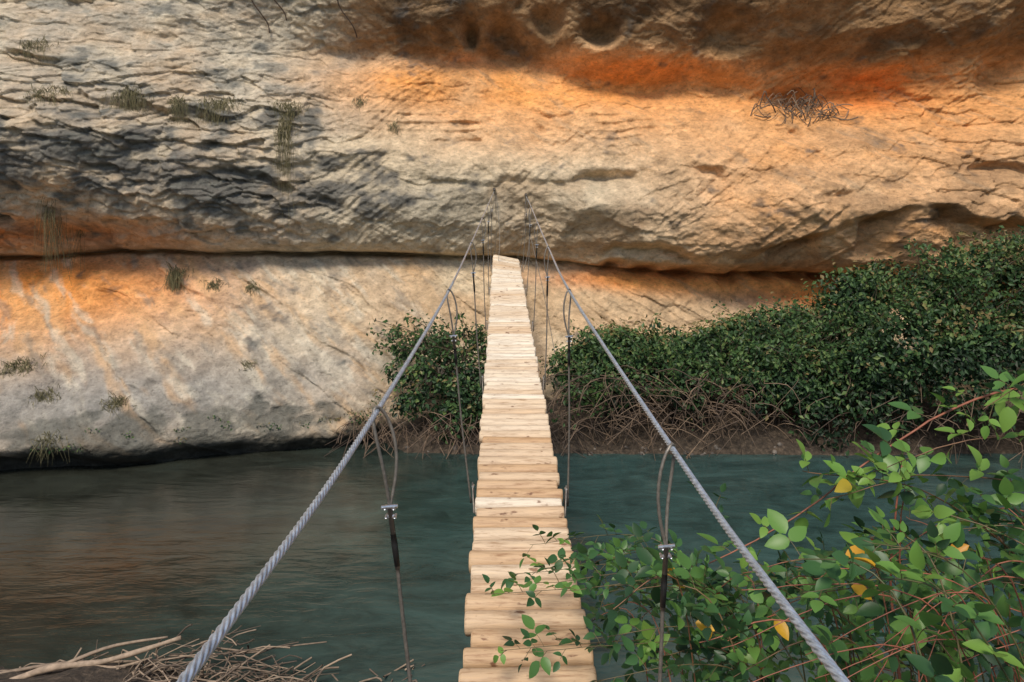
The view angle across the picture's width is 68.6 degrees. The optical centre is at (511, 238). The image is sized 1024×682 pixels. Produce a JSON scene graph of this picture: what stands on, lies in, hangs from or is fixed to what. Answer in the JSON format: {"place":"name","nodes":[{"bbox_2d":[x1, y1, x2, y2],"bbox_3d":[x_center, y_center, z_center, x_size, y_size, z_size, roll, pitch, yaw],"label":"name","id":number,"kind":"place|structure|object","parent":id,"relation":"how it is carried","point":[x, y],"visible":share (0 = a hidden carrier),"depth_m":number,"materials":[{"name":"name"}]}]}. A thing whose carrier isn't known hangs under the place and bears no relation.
{"place":"outdoors","nodes":[
{"label":"outdoors","id":0,"kind":"place"},
{"bbox_2d":[0,0,1023,469],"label":"rock cliff","id":1,"kind":"structure","parent":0,"point":[642,158],"depth_m":16.93,"materials":[{"name":"stone"}]},
{"bbox_2d":[0,353,46,376],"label":"grass tuft","id":2,"kind":"object","parent":1,"relation":"on","point":[25,363],"visible":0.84,"depth_m":14.26,"materials":[{"name":"plant"}]},
{"bbox_2d":[6,35,58,68],"bbox_3d":[-10.020,-3.881,15.723,0.871,0.853,0.465,0,0,0],"label":"grass tuft","id":3,"kind":"object","parent":1,"relation":"on","point":[29,45],"visible":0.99,"depth_m":15.61,"materials":[{"name":"green plant"}]},
{"bbox_2d":[28,384,60,404],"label":"grass tuft","id":4,"kind":"object","parent":1,"relation":"on","point":[41,395],"visible":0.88,"depth_m":13.97,"materials":[{"name":"plant"}]},
{"bbox_2d":[23,83,74,108],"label":"grass tuft","id":5,"kind":"object","parent":1,"relation":"attached to","point":[39,92],"visible":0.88,"depth_m":15.01,"materials":[{"name":"green plant"}]},
{"bbox_2d":[30,430,69,463],"bbox_3d":[-8.217,3.701,13.297,0.817,0.652,0.267,0,0,0],"label":"grass tuft","id":6,"kind":"object","parent":1,"relation":"on","point":[42,440],"visible":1,"depth_m":13.24,"materials":[{"name":"plant"}]},
{"bbox_2d":[34,197,84,284],"bbox_3d":[-9.477,0.072,15.854,0.597,1.949,1.376,0,0,0],"label":"grass tuft","id":7,"kind":"object","parent":1,"relation":"on","point":[50,221],"visible":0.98,"depth_m":15.52,"materials":[{"name":"green plant"}]},
{"bbox_2d":[99,390,136,418],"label":"grass tuft","id":8,"kind":"object","parent":1,"relation":"on","point":[114,402],"visible":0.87,"depth_m":13.99,"materials":[{"name":"plant"}]},
{"bbox_2d":[98,81,153,118],"bbox_3d":[-8.068,-2.762,15.627,1.128,1.068,0.396,0,0,-21],"label":"grass tuft","id":9,"kind":"object","parent":1,"relation":"attached to","point":[128,93],"visible":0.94,"depth_m":15.63,"materials":[{"name":"plant"}]},
{"bbox_2d":[162,261,193,293],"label":"grass tuft","id":10,"kind":"object","parent":1,"relation":"attached to","point":[173,277],"visible":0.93,"depth_m":16.67,"materials":[{"name":"green plant"}]},
{"bbox_2d":[167,94,192,125],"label":"grass tuft","id":11,"kind":"object","parent":1,"relation":"attached to","point":[177,104],"visible":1,"depth_m":15.96,"materials":[{"name":"green plant"}]},
{"bbox_2d":[30,389,384,453],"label":"waterside plants","id":12,"kind":"object","parent":1,"relation":"on","point":[359,423],"visible":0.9,"depth_m":14.55,"materials":[{"name":"green plant"}]},
{"bbox_2d":[199,277,228,292],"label":"grass tuft","id":13,"kind":"object","parent":1,"relation":"attached to","point":[214,285],"visible":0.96,"depth_m":16.60,"materials":[{"name":"green plant"}]},
{"bbox_2d":[189,94,243,127],"bbox_3d":[-6.427,-2.663,16.318,1.071,1.095,0.636,0,0,-44],"label":"grass tuft","id":14,"kind":"object","parent":1,"relation":"attached to","point":[219,104],"visible":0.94,"depth_m":16.27,"materials":[{"name":"green plant"}]},
{"bbox_2d":[239,359,256,369],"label":"grass tuft","id":15,"kind":"object","parent":1,"relation":"on","point":[245,365],"visible":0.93,"depth_m":15.32,"materials":[{"name":"plant"}]},
{"bbox_2d":[245,278,266,294],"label":"grass tuft","id":16,"kind":"object","parent":1,"relation":"attached to","point":[251,286],"visible":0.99,"depth_m":16.72,"materials":[{"name":"green plant"}]},
{"bbox_2d":[258,99,309,118],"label":"grass tuft","id":17,"kind":"object","parent":1,"relation":"attached to","point":[293,109],"visible":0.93,"depth_m":17.04,"materials":[{"name":"plant"}]},
{"bbox_2d":[271,103,297,218],"bbox_3d":[-5.012,-1.542,16.697,0.794,3.323,0.843,0,0,44],"label":"grass tuft","id":18,"kind":"object","parent":1,"relation":"attached to","point":[287,131],"visible":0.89,"depth_m":16.56,"materials":[{"name":"green plant"}]},
{"bbox_2d":[251,0,357,37],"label":"hanging roots","id":19,"kind":"object","parent":1,"relation":"hanging from","point":[286,17],"visible":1,"depth_m":17.86,"materials":[{"name":"brown plant"}]},
{"bbox_2d":[350,95,368,110],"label":"grass tuft","id":20,"kind":"object","parent":1,"relation":"on","point":[360,101],"visible":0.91,"depth_m":17.75,"materials":[{"name":"plant"}]},
{"bbox_2d":[386,118,401,134],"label":"grass tuft","id":21,"kind":"object","parent":1,"relation":"attached to","point":[395,126],"visible":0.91,"depth_m":17.59,"materials":[{"name":"plant"}]},
{"bbox_2d":[750,87,858,126],"bbox_3d":[7.082,-3.195,18.252,2.467,1.265,1.605,0,0,19],"label":"dry bush","id":22,"kind":"object","parent":1,"relation":"on","point":[801,103],"visible":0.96,"depth_m":17.91,"materials":[{"name":"brown plant"}]},
{"bbox_2d":[0,441,1023,681],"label":"river water","id":23,"kind":"structure","parent":0,"point":[106,555],"depth_m":10.41,"materials":[{"name":"teal liquid"}]},
{"bbox_2d":[0,624,424,681],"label":"driftwood pile","id":24,"kind":"object","parent":23,"relation":"in","point":[80,661],"visible":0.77,"depth_m":7.05,"materials":[{"name":"brown wood"}]},
{"bbox_2d":[0,395,1023,681],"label":"ground","id":25,"kind":"structure","parent":0,"point":[764,443],"depth_m":14.97,"materials":[{"name":"soil"}]},
{"bbox_2d":[324,309,592,458],"bbox_3d":[-1.030,2.825,15.219,5.324,2.767,1.852,0,0,0],"label":"riverside shrub","id":26,"kind":"object","parent":25,"relation":"on","point":[437,345],"visible":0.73,"depth_m":15.10,"materials":[{"name":"green plant"}]},
{"bbox_2d":[176,188,849,681],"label":"suspension footbridge","id":27,"kind":"object","parent":25,"relation":"on","point":[516,496],"visible":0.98,"depth_m":4.37,"materials":[{"name":"brown wood"}]},
{"bbox_2d":[405,439,922,455],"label":"bank stones","id":28,"kind":"object","parent":25,"relation":"on","point":[774,452],"visible":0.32,"depth_m":14.71,"materials":[{"name":"grey stone"}]},
{"bbox_2d":[482,366,1023,681],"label":"bramble bush","id":29,"kind":"object","parent":25,"relation":"on","point":[825,576],"visible":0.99,"depth_m":3.05,"materials":[{"name":"green plant"}]},
{"bbox_2d":[538,224,1023,468],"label":"bramble thicket","id":30,"kind":"object","parent":25,"relation":"on","point":[794,357],"visible":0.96,"depth_m":14.68,"materials":[{"name":"green plant"}]}
]}

